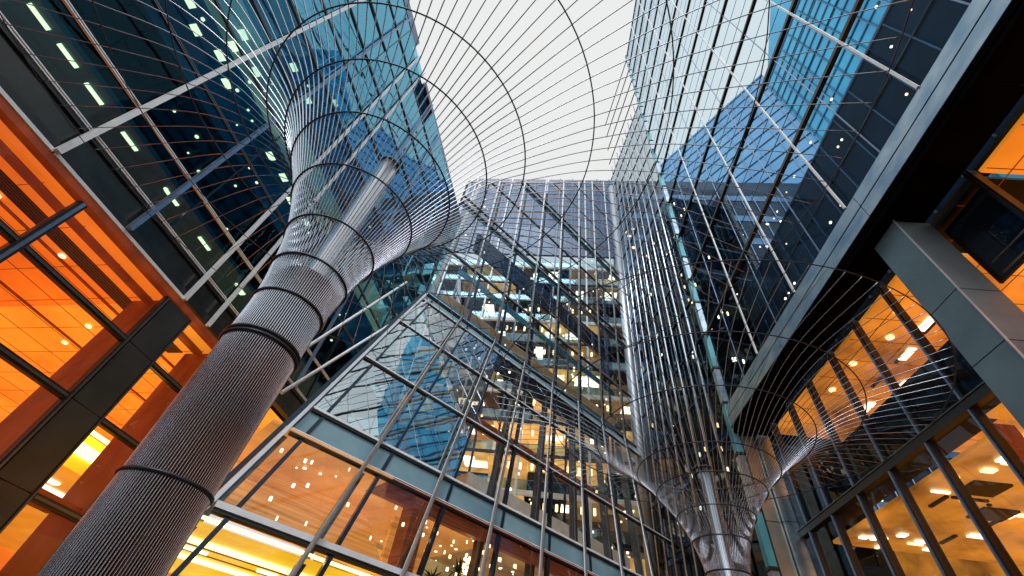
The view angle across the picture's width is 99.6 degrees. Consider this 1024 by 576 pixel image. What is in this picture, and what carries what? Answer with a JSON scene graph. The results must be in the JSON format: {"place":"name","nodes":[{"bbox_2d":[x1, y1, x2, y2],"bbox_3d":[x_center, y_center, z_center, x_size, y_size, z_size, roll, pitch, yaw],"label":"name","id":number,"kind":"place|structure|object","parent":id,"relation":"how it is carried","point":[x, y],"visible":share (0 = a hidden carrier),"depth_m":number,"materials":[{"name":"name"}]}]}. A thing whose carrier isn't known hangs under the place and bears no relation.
{"place":"outdoors","nodes":[
{"label":"outdoors","id":0,"kind":"place"},
{"bbox_2d":[0,0,461,575],"bbox_3d":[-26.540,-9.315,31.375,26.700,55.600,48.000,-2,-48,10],"label":"office tower","id":1,"kind":"structure","parent":0,"point":[120,308],"depth_m":20.66,"materials":[{"name":"blue metal"}]},
{"bbox_2d":[203,0,770,560],"label":"sky","id":2,"kind":"structure","parent":0,"point":[624,15],"materials":[{"name":"white"}]},
{"bbox_2d":[436,178,658,575],"bbox_3d":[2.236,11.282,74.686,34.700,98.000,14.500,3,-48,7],"label":"office block","id":3,"kind":"structure","parent":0,"point":[479,456],"depth_m":70.44,"materials":[{"name":"grey glass"}]},
{"label":"ground","id":4,"kind":"structure","parent":0,"visible":0},
{"bbox_2d":[169,178,687,575],"bbox_3d":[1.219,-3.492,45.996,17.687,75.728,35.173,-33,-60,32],"label":"glass atrium","id":5,"kind":"object","parent":4,"relation":"on","point":[353,468],"visible":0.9,"depth_m":21.05,"materials":[{"name":"glass"}]},
{"bbox_2d":[462,540,479,574],"bbox_3d":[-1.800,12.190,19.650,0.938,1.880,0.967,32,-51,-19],"label":"chandelier","id":6,"kind":"object","parent":5,"relation":"hanging from","point":[467,561],"visible":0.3,"depth_m":19.26,"materials":[{"name":"white glass"}]},
{"bbox_2d":[0,0,913,575],"bbox_3d":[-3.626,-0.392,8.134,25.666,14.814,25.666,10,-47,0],"label":"rod funnel","id":7,"kind":"object","parent":4,"relation":"on","point":[150,506],"visible":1,"depth_m":7.93,"materials":[{"name":"metal"}]},
{"bbox_2d":[609,185,665,575],"bbox_3d":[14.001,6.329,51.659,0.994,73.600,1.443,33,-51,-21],"label":"steel column","id":8,"kind":"structure","parent":4,"relation":"on","point":[644,495],"depth_m":45.53,"materials":[{"name":"silver metal"}]},
{"bbox_2d":[492,259,956,575],"bbox_3d":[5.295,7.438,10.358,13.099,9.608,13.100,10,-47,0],"label":"rod funnel","id":9,"kind":"object","parent":4,"relation":"on","point":[719,533],"visible":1,"depth_m":11.53,"materials":[{"name":"metal"}]},
{"bbox_2d":[655,75,819,182],"bbox_3d":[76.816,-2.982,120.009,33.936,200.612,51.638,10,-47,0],"label":"cornflower tower","id":10,"kind":"structure","parent":4,"relation":"on","point":[797,166],"depth_m":160.90,"materials":[{"name":"blue glass"}]},
{"bbox_2d":[613,181,959,575],"bbox_3d":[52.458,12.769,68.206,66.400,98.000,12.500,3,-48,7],"label":"navy block","id":11,"kind":"structure","parent":4,"relation":"on","point":[769,225],"depth_m":89.81,"materials":[{"name":"blue glass"}]},
{"bbox_2d":[605,0,1023,575],"bbox_3d":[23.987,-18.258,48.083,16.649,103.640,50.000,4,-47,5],"label":"screen tower","id":12,"kind":"structure","parent":4,"relation":"on","point":[917,204],"depth_m":20.64,"materials":[{"name":"blue glass"}]},
{"bbox_2d":[762,0,1023,177],"bbox_3d":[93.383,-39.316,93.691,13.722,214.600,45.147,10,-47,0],"label":"cyan tower","id":13,"kind":"structure","parent":4,"relation":"on","point":[865,26],"depth_m":134.52,"materials":[{"name":"blue glass"}]},
{"bbox_3d":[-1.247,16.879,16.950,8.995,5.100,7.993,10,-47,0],"label":"hall balcony","id":14,"kind":"object","parent":4,"relation":"on","visible":0},
{"bbox_2d":[423,566,441,575],"bbox_3d":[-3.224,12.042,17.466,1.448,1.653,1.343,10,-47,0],"label":"potted plant","id":15,"kind":"object","parent":14,"relation":"on","point":[429,574],"visible":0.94,"depth_m":17.80,"materials":[{"name":"green plant"}]},
{"bbox_2d":[445,558,468,575],"bbox_3d":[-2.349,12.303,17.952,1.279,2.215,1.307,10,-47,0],"label":"potted plant","id":16,"kind":"object","parent":14,"relation":"on","point":[458,570],"visible":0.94,"depth_m":18.20,"materials":[{"name":"green plant"}]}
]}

